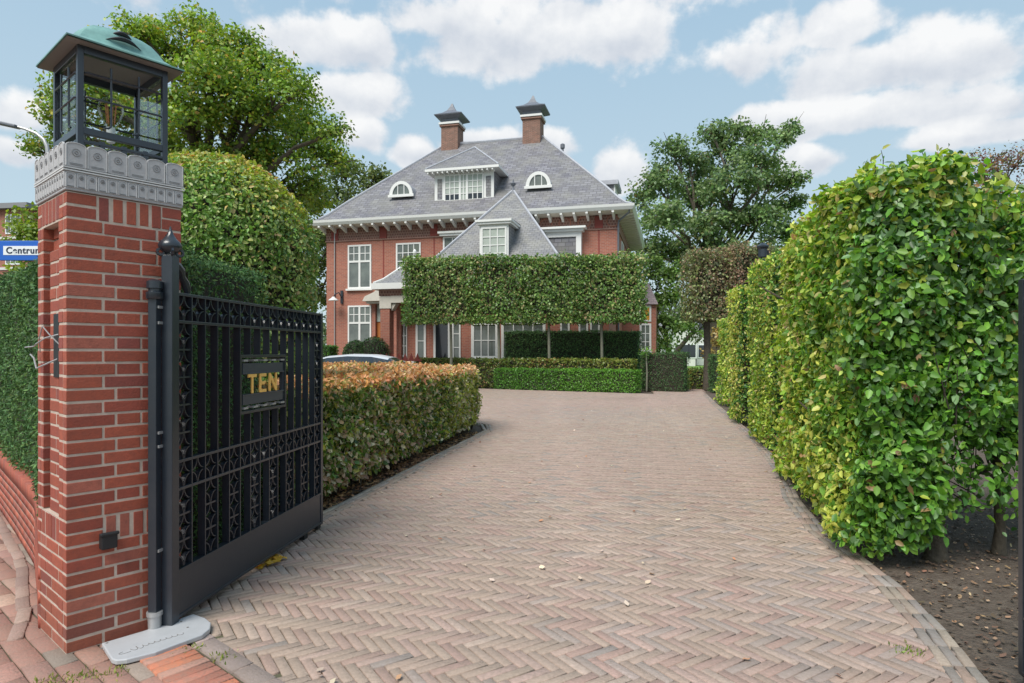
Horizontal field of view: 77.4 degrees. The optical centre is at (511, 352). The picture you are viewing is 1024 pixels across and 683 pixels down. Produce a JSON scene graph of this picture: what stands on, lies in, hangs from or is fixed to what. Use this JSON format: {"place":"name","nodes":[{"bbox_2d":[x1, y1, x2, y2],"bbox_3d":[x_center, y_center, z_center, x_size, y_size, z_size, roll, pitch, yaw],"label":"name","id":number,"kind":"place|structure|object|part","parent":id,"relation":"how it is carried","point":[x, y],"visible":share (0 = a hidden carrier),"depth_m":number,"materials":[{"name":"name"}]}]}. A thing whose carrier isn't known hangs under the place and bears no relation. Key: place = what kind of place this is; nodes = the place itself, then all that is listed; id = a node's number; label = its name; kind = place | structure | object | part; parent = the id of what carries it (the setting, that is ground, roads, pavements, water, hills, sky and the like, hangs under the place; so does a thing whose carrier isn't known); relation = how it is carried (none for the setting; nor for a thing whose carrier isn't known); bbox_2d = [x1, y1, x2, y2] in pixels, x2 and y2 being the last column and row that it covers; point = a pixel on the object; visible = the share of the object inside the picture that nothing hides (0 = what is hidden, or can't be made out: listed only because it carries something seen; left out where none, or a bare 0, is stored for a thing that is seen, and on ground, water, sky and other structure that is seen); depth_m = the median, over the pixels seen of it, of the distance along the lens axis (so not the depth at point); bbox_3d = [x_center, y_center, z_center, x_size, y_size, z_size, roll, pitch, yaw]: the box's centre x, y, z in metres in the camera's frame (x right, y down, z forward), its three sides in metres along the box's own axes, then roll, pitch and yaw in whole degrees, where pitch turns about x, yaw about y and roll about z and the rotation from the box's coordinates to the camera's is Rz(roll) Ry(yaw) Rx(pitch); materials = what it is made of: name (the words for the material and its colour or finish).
{"place":"outdoors","nodes":[
{"label":"outdoors","id":0,"kind":"place"},
{"bbox_2d":[0,241,37,260],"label":"direction sign","id":1,"kind":"object","parent":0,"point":[18,250],"visible":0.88,"depth_m":8.98,"materials":[{"name":"blue metal"}]},
{"bbox_2d":[0,511,189,682],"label":"pavement","id":2,"kind":"structure","parent":0,"point":[28,660],"depth_m":3.00,"materials":[{"name":"brick"}]},
{"bbox_2d":[0,443,40,627],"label":"garden wall","id":3,"kind":"structure","parent":2,"relation":"on","point":[18,507],"depth_m":4.81,"materials":[{"name":"brick"}]},
{"bbox_2d":[0,255,210,516],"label":"yew hedge","id":4,"kind":"object","parent":3,"relation":"on","point":[18,369],"visible":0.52,"depth_m":4.95,"materials":[{"name":"green plant"}]},
{"bbox_2d":[24,142,184,654],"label":"brick pillar","id":5,"kind":"structure","parent":2,"relation":"on","point":[106,220],"depth_m":3.16,"materials":[{"name":"red brick"}]},
{"bbox_2d":[36,25,184,164],"bbox_3d":[-2.160,-1.340,3.440,0.544,0.760,0.544,0,0,41],"label":"gate lantern","id":6,"kind":"object","parent":5,"relation":"on","point":[111,60],"visible":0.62,"depth_m":3.35,"materials":[{"name":"black metal"}]},
{"bbox_2d":[100,614,210,664],"bbox_3d":[-1.729,1.411,3.148,0.302,0.026,0.484,0,0,38],"label":"ground cover plate","id":7,"kind":"object","parent":2,"relation":"on","point":[148,643],"visible":1,"depth_m":3.10,"materials":[{"name":"grey stone"}]},
{"bbox_2d":[146,279,163,629],"bbox_3d":[-1.819,0.524,3.259,0.080,1.788,0.090,0,0,6],"label":"hinge post","id":8,"kind":"object","parent":7,"relation":"on","point":[154,297],"visible":0.98,"depth_m":3.23,"materials":[{"name":"black metal"}]},
{"bbox_2d":[156,226,322,625],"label":"metal gate","id":9,"kind":"structure","parent":8,"relation":"attached to","point":[189,582],"depth_m":3.82,"materials":[{"name":"black metal"}]},
{"bbox_2d":[33,640,925,682],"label":"grass tufts","id":10,"kind":"object","parent":2,"relation":"on","point":[115,671],"visible":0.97,"depth_m":2.84,"materials":[{"name":"green plant"}]},
{"bbox_2d":[0,0,1023,344],"label":"sky","id":11,"kind":"structure","parent":0,"point":[612,77],"materials":[{"name":"blue"}]},
{"bbox_2d":[182,388,975,682],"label":"driveway","id":12,"kind":"structure","parent":0,"point":[791,599],"depth_m":4.07,"materials":[{"name":"brick"}]},
{"bbox_2d":[255,554,286,568],"bbox_3d":[-1.625,1.412,4.310,0.162,0.034,0.263,0,0,0],"label":"pile","id":13,"kind":"object","parent":12,"relation":"on","point":[275,558],"visible":0.82,"depth_m":4.33,"materials":[{"name":"yellow plant"}]},
{"bbox_2d":[323,344,338,356],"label":"yew hedge","id":14,"kind":"object","parent":12,"relation":"on","point":[329,350],"visible":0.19,"depth_m":29.51,"materials":[{"name":"green plant"}]},
{"bbox_2d":[342,339,363,354],"bbox_3d":[-6.996,0.426,28.601,1.282,2.008,1.210,0,0,0],"label":"topiary ball","id":15,"kind":"object","parent":12,"relation":"on","point":[353,347],"visible":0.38,"depth_m":28.23,"materials":[{"name":"green plant"}]},
{"bbox_2d":[323,354,404,363],"bbox_3d":[-4.065,0.735,17.601,4.530,1.383,2.120,0,0,4],"label":"parked car","id":16,"kind":"object","parent":12,"relation":"on","point":[372,358],"visible":0.05,"depth_m":17.00,"materials":[{"name":"silver metal"}]},
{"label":"window","id":17,"kind":"part","parent":16,"relation":"part of","materials":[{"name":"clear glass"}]},
{"bbox_2d":[359,336,390,355],"bbox_3d":[-6.177,0.341,28.591,1.509,2.178,1.439,0,0,0],"label":"topiary ball","id":18,"kind":"object","parent":12,"relation":"on","point":[376,345],"visible":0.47,"depth_m":28.19,"materials":[{"name":"green plant"}]},
{"bbox_2d":[374,353,421,361],"bbox_3d":[-4.900,0.730,26.900,2.200,1.400,0.060,0,0,0],"label":"spiked railing","id":19,"kind":"object","parent":12,"relation":"on","point":[417,358],"visible":0.41,"depth_m":26.88,"materials":[{"name":"red"}]},
{"bbox_2d":[398,252,480,364],"bbox_3d":[-2.926,-1.309,25.810,3.444,5.481,1.734,0,0,0],"label":"pleached tree","id":20,"kind":"object","parent":12,"relation":"on","point":[438,288],"visible":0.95,"depth_m":25.44,"materials":[{"name":"green plant"}]},
{"bbox_2d":[316,407,840,682],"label":"fallen leaves","id":21,"kind":"object","parent":12,"relation":"on","point":[492,579],"visible":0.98,"depth_m":4.10,"materials":[{"name":"beige plant"}]},
{"bbox_2d":[1018,279,1023,680],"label":"metal gate","id":22,"kind":"structure","parent":12,"relation":"on","point":[1021,477],"depth_m":2.75,"materials":[{"name":"black metal"}]},
{"bbox_2d":[241,387,1023,682],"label":"soil bed","id":23,"kind":"object","parent":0,"point":[967,631],"depth_m":4.14,"materials":[{"name":"brown soil"}]},
{"bbox_2d":[0,516,31,641],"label":"pavement kerb","id":24,"kind":"structure","parent":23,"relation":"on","point":[23,615],"depth_m":3.86,"materials":[{"name":"concrete"}]},
{"bbox_2d":[139,645,240,682],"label":"threshold bricks","id":25,"kind":"object","parent":23,"relation":"on","point":[184,665],"visible":0.87,"depth_m":2.87,"materials":[{"name":"brick"}]},
{"bbox_2d":[181,242,271,556],"bbox_3d":[-2.612,0.359,4.691,1.275,2.178,1.762,0,0,0],"label":"yew hedge","id":26,"kind":"object","parent":23,"relation":"on","point":[232,285],"visible":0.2,"depth_m":4.66,"materials":[{"name":"green plant"}]},
{"bbox_2d":[190,634,284,682],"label":"threshold blocks","id":27,"kind":"structure","parent":23,"relation":"on","point":[253,673],"depth_m":2.93,"materials":[{"name":"brick"}]},
{"bbox_2d":[168,148,321,382],"bbox_3d":[-3.420,-0.426,7.290,2.414,3.639,2.414,0,0,0],"label":"domed shrub","id":28,"kind":"object","parent":23,"relation":"on","point":[242,219],"visible":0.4,"depth_m":6.64,"materials":[{"name":"green plant"}]},
{"bbox_2d":[255,360,482,511],"bbox_3d":[-2.791,0.769,10.027,4.505,1.329,9.469,0,0,0],"label":"beech hedge","id":29,"kind":"object","parent":23,"relation":"on","point":[401,408],"visible":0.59,"depth_m":7.45,"materials":[{"name":"green plant"}]},
{"bbox_2d":[323,431,477,510],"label":"hedge litter","id":30,"kind":"object","parent":23,"relation":"on","point":[388,471],"visible":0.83,"depth_m":7.70,"materials":[{"name":"brown plant"}]},
{"bbox_2d":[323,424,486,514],"bbox_3d":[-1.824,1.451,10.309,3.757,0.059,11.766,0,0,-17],"label":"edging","id":31,"kind":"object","parent":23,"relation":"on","point":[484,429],"visible":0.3,"depth_m":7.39,"materials":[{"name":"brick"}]},
{"bbox_2d":[323,424,492,521],"bbox_3d":[-1.015,1.448,8.391,0.283,0.056,8.537,0,0,9],"label":"edging","id":32,"kind":"object","parent":23,"relation":"on","point":[334,513],"visible":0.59,"depth_m":7.02,"materials":[{"name":"brick"}]},
{"bbox_2d":[471,252,525,359],"bbox_3d":[-0.484,-1.305,25.601,2.336,5.472,1.668,0,0,0],"label":"pleached tree","id":33,"kind":"object","parent":23,"relation":"on","point":[499,295],"visible":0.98,"depth_m":25.19,"materials":[{"name":"green plant"}]},
{"bbox_2d":[414,357,638,391],"bbox_3d":[0.218,0.828,25.518,9.830,1.356,1.028,0,0,25],"label":"beech hedge","id":34,"kind":"object","parent":23,"relation":"on","point":[486,366],"visible":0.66,"depth_m":24.99,"materials":[{"name":"green plant"}]},
{"bbox_2d":[518,249,580,357],"bbox_3d":[1.444,-1.320,25.376,2.468,5.503,1.653,0,0,0],"label":"pleached tree","id":35,"kind":"object","parent":23,"relation":"on","point":[550,282],"visible":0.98,"depth_m":24.96,"materials":[{"name":"green plant"}]},
{"bbox_2d":[493,367,641,392],"bbox_3d":[2.018,1.014,23.882,5.877,0.926,0.949,0,0,28],"label":"box hedge","id":36,"kind":"object","parent":23,"relation":"on","point":[595,379],"visible":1,"depth_m":23.44,"materials":[{"name":"green plant"}]},
{"bbox_2d":[503,329,642,385],"bbox_3d":[2.516,0.245,27.469,6.206,2.542,0.941,0,0,15],"label":"yew hedge","id":37,"kind":"object","parent":23,"relation":"on","point":[621,344],"visible":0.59,"depth_m":27.14,"materials":[{"name":"green plant"}]},
{"bbox_2d":[569,248,649,357],"bbox_3d":[3.798,-1.292,25.141,3.191,5.446,1.604,0,0,9],"label":"pleached tree","id":38,"kind":"object","parent":23,"relation":"on","point":[607,285],"visible":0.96,"depth_m":24.69,"materials":[{"name":"green plant"}]},
{"bbox_2d":[639,344,655,390],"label":"young tree","id":39,"kind":"object","parent":23,"relation":"on","point":[646,351],"visible":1,"depth_m":23.39,"materials":[{"name":"green plant"}]},
{"bbox_2d":[640,351,690,391],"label":"yew hedge","id":40,"kind":"object","parent":23,"relation":"on","point":[667,371],"visible":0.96,"depth_m":23.30,"materials":[{"name":"green plant"}]},
{"bbox_2d":[687,366,703,389],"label":"hedge","id":41,"kind":"object","parent":23,"relation":"on","point":[695,373],"visible":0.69,"depth_m":24.85,"materials":[{"name":"green plant"}]},
{"bbox_2d":[675,245,736,389],"bbox_3d":[7.382,-1.290,24.358,2.102,5.445,2.576,0,0,0],"label":"pleached tree","id":42,"kind":"object","parent":23,"relation":"on","point":[704,287],"visible":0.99,"depth_m":23.72,"materials":[{"name":"green plant"}]},
{"bbox_2d":[707,353,723,391],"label":"yew hedge","id":43,"kind":"object","parent":23,"relation":"on","point":[713,374],"visible":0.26,"depth_m":22.70,"materials":[{"name":"green plant"}]},
{"bbox_2d":[713,317,735,405],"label":"hornbeam hedge","id":44,"kind":"object","parent":23,"relation":"on","point":[722,324],"visible":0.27,"depth_m":17.24,"materials":[{"name":"green plant"}]},
{"bbox_2d":[723,284,757,422],"bbox_3d":[5.499,0.009,13.204,2.334,2.854,1.697,0,0,0],"label":"hornbeam hedge","id":45,"kind":"object","parent":23,"relation":"on","point":[738,362],"visible":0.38,"depth_m":12.70,"materials":[{"name":"green plant"}]},
{"bbox_2d":[710,238,776,353],"bbox_3d":[8.800,-1.435,24.711,2.728,5.734,2.472,0,0,0],"label":"pleached tree","id":46,"kind":"object","parent":23,"relation":"on","point":[745,259],"visible":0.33,"depth_m":23.96,"materials":[{"name":"brown plant"}]},
{"bbox_2d":[757,243,768,260],"bbox_3d":[6.084,-0.610,15.501,0.280,4.080,0.277,0,0,-22],"label":"garden lamp","id":47,"kind":"object","parent":23,"relation":"on","point":[763,251],"visible":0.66,"depth_m":15.41,"materials":[{"name":"black metal"}]},
{"bbox_2d":[744,251,783,450],"bbox_3d":[4.785,-0.049,9.886,2.400,2.970,2.171,0,0,0],"label":"hornbeam hedge","id":48,"kind":"object","parent":23,"relation":"on","point":[766,406],"visible":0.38,"depth_m":9.54,"materials":[{"name":"green plant"}]},
{"bbox_2d":[703,394,988,682],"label":"edging","id":49,"kind":"object","parent":23,"relation":"on","point":[938,655],"visible":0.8,"depth_m":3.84,"materials":[{"name":"brick"}]},
{"bbox_2d":[758,143,1023,562],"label":"hornbeam hedge","id":50,"kind":"object","parent":23,"relation":"on","point":[880,301],"visible":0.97,"depth_m":4.24,"materials":[{"name":"green plant"}]},
{"bbox_2d":[808,506,1017,682],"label":"soil litter","id":51,"kind":"object","parent":23,"relation":"on","point":[997,643],"visible":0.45,"depth_m":3.97,"materials":[{"name":"brown plant"}]},
{"bbox_2d":[942,139,1023,411],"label":"copper beech","id":52,"kind":"object","parent":23,"relation":"on","point":[997,159],"visible":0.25,"depth_m":13.01,"materials":[{"name":"brown plant"}]},
{"bbox_2d":[687,365,965,383],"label":"lawn","id":53,"kind":"structure","parent":0,"point":[699,366],"depth_m":65.02,"materials":[{"name":"green plant"}]},
{"bbox_2d":[641,250,703,352],"bbox_3d":[8.596,-2.272,37.148,5.568,7.426,4.271,0,0,-44],"label":"leafy tree","id":54,"kind":"object","parent":53,"relation":"on","point":[662,270],"visible":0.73,"depth_m":36.70,"materials":[{"name":"green plant"}]},
{"bbox_2d":[659,314,698,365],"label":"house","id":55,"kind":"structure","parent":53,"relation":"on","point":[688,347],"depth_m":66.00,"materials":[{"name":"grey"}]},
{"bbox_2d":[682,344,688,354],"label":"window","id":56,"kind":"structure","parent":55,"relation":"in","point":[686,347],"depth_m":65.94,"materials":[{"name":"white glass"}]},
{"bbox_2d":[688,344,696,357],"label":"window","id":57,"kind":"structure","parent":55,"relation":"in","point":[692,349],"depth_m":65.94,"materials":[{"name":"white glass"}]},
{"bbox_2d":[666,306,703,352],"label":"leafy tree","id":58,"kind":"object","parent":53,"relation":"on","point":[687,337],"visible":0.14,"depth_m":47.84,"materials":[{"name":"green plant"}]},
{"bbox_2d":[699,326,720,357],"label":"orange shrub","id":59,"kind":"object","parent":53,"relation":"on","point":[713,340],"visible":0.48,"depth_m":30.05,"materials":[{"name":"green plant"}]},
{"bbox_2d":[621,113,813,353],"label":"oak tree","id":60,"kind":"object","parent":53,"relation":"on","point":[708,192],"visible":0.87,"depth_m":44.35,"materials":[{"name":"green plant"}]},
{"label":"ground","id":61,"kind":"structure","parent":0,"visible":0},
{"bbox_2d":[0,201,37,272],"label":"shrub","id":62,"kind":"object","parent":61,"relation":"on","point":[27,230],"visible":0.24,"depth_m":12.78,"materials":[{"name":"green plant"}]},
{"bbox_2d":[0,202,38,276],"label":"apartment block","id":63,"kind":"structure","parent":61,"relation":"on","point":[4,207],"depth_m":62.22,"materials":[{"name":"brick"}]},
{"bbox_2d":[5,214,19,233],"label":"window","id":64,"kind":"structure","parent":63,"relation":"in","point":[7,216],"depth_m":62.21,"materials":[{"name":"white"}]},
{"bbox_2d":[5,261,19,264],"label":"window","id":65,"kind":"structure","parent":63,"relation":"in","point":[6,262],"depth_m":62.17,"materials":[{"name":"white"}]},
{"bbox_2d":[0,121,49,152],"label":"street lamp","id":66,"kind":"object","parent":61,"relation":"on","point":[42,138],"visible":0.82,"depth_m":14.97,"materials":[{"name":"silver metal"}]},
{"bbox_2d":[13,0,359,219],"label":"oak tree","id":67,"kind":"object","parent":61,"relation":"on","point":[203,54],"visible":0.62,"depth_m":19.52,"materials":[{"name":"green plant"}]},
{"bbox_2d":[296,147,392,317],"bbox_3d":[-11.378,-5.570,40.770,8.042,14.122,6.868,0,0,0],"label":"oak tree","id":68,"kind":"object","parent":61,"relation":"on","point":[345,194],"visible":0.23,"depth_m":39.67,"materials":[{"name":"green plant"}]},
{"bbox_2d":[310,96,658,365],"bbox_3d":[-1.134,-6.780,35.796,18.190,16.420,16.470,0,0,14],"label":"brick villa","id":69,"kind":"object","parent":61,"relation":"on","point":[533,190],"visible":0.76,"depth_m":33.25,"materials":[{"name":"red brick"}]},
{"bbox_2d":[346,244,371,290],"bbox_3d":[-8.157,-4.520,34.089,1.530,2.440,0.138,0,0,14],"label":"window","id":70,"kind":"structure","parent":69,"relation":"in","point":[359,256],"depth_m":34.12,"materials":[{"name":"white paint"}]},
{"bbox_2d":[348,305,371,342],"bbox_3d":[-8.145,-1.335,34.132,1.370,2.330,0.048,0,0,14],"label":"window","id":71,"kind":"structure","parent":69,"relation":"in","point":[359,316],"depth_m":34.12,"materials":[{"name":"white paint"}]},
{"bbox_2d":[377,323,379,338],"bbox_3d":[-6.885,-0.070,33.811,0.550,3.000,0.060,0,0,14],"label":"door","id":72,"kind":"structure","parent":69,"relation":"in","point":[378,324],"depth_m":33.82,"materials":[{"name":"brown wood"}]},
{"bbox_2d":[402,325,406,356],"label":"window","id":73,"kind":"structure","parent":69,"relation":"in","point":[404,335],"depth_m":29.52,"materials":[{"name":"white paint"}]},
{"bbox_2d":[396,242,420,268],"bbox_3d":[-5.428,-4.565,33.454,1.390,2.330,0.048,0,0,14],"label":"window","id":74,"kind":"structure","parent":69,"relation":"in","point":[402,249],"depth_m":33.50,"materials":[{"name":"white paint"}]},
{"bbox_2d":[416,319,425,357],"bbox_3d":[-4.179,-0.520,29.328,0.500,2.000,0.048,0,0,14],"label":"window","id":75,"kind":"structure","parent":69,"relation":"in","point":[420,329],"depth_m":29.34,"materials":[{"name":"white paint"}]},
{"bbox_2d":[433,319,449,357],"bbox_3d":[-3.196,-0.220,29.085,0.800,2.600,0.048,0,0,14],"label":"door","id":76,"kind":"structure","parent":69,"relation":"in","point":[441,333],"depth_m":29.10,"materials":[{"name":"black paint"}]},
{"bbox_2d":[437,230,464,248],"bbox_3d":[-2.890,-4.780,32.683,1.850,2.820,0.318,0,0,14],"label":"window","id":77,"kind":"structure","parent":69,"relation":"in","point":[447,240],"depth_m":32.76,"materials":[{"name":"white paint"}]},
{"bbox_2d":[452,322,460,357],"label":"window","id":78,"kind":"structure","parent":69,"relation":"in","point":[456,330],"depth_m":28.92,"materials":[{"name":"white paint"}]},
{"bbox_2d":[471,323,497,358],"bbox_3d":[-1.219,-0.530,28.592,1.270,1.680,0.048,0,0,14],"label":"window","id":79,"kind":"structure","parent":69,"relation":"in","point":[484,344],"depth_m":28.61,"materials":[{"name":"white paint"}]},
{"bbox_2d":[501,321,545,357],"bbox_3d":[0.493,-0.530,28.165,2.000,1.680,0.048,0,0,14],"label":"window","id":80,"kind":"structure","parent":69,"relation":"in","point":[506,327],"depth_m":28.26,"materials":[{"name":"white paint"}]},
{"bbox_2d":[560,323,569,332],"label":"window","id":81,"kind":"structure","parent":69,"relation":"in","point":[566,327],"depth_m":27.73,"materials":[{"name":"white paint"}]},
{"bbox_2d":[578,319,587,331],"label":"window","id":82,"kind":"structure","parent":69,"relation":"in","point":[580,328],"depth_m":27.53,"materials":[{"name":"white paint"}]},
{"bbox_2d":[590,318,599,332],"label":"window","id":83,"kind":"structure","parent":69,"relation":"in","point":[596,327],"depth_m":27.41,"materials":[{"name":"white paint"}]},
{"bbox_2d":[639,305,650,321],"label":"window","id":84,"kind":"structure","parent":69,"relation":"in","point":[649,309],"depth_m":33.67,"materials":[{"name":"white paint"}]},
{"bbox_2d":[640,323,651,352],"bbox_3d":[7.036,-0.720,33.701,0.760,1.600,0.138,0,0,14],"label":"window","id":85,"kind":"structure","parent":69,"relation":"in","point":[645,329],"depth_m":33.73,"materials":[{"name":"white paint"}]},
{"bbox_2d":[308,292,1014,347],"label":"distant woodland","id":86,"kind":"object","parent":61,"relation":"on","point":[324,333],"depth_m":84.15,"materials":[{"name":"green plant"}]},
{"bbox_2d":[689,311,703,364],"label":"house","id":87,"kind":"structure","parent":61,"relation":"on","point":[699,360],"depth_m":70.00,"materials":[{"name":"grey"}]},
{"bbox_2d":[698,344,703,357],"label":"window","id":88,"kind":"structure","parent":87,"relation":"in","point":[701,346],"depth_m":69.93,"materials":[{"name":"white"}]}
]}

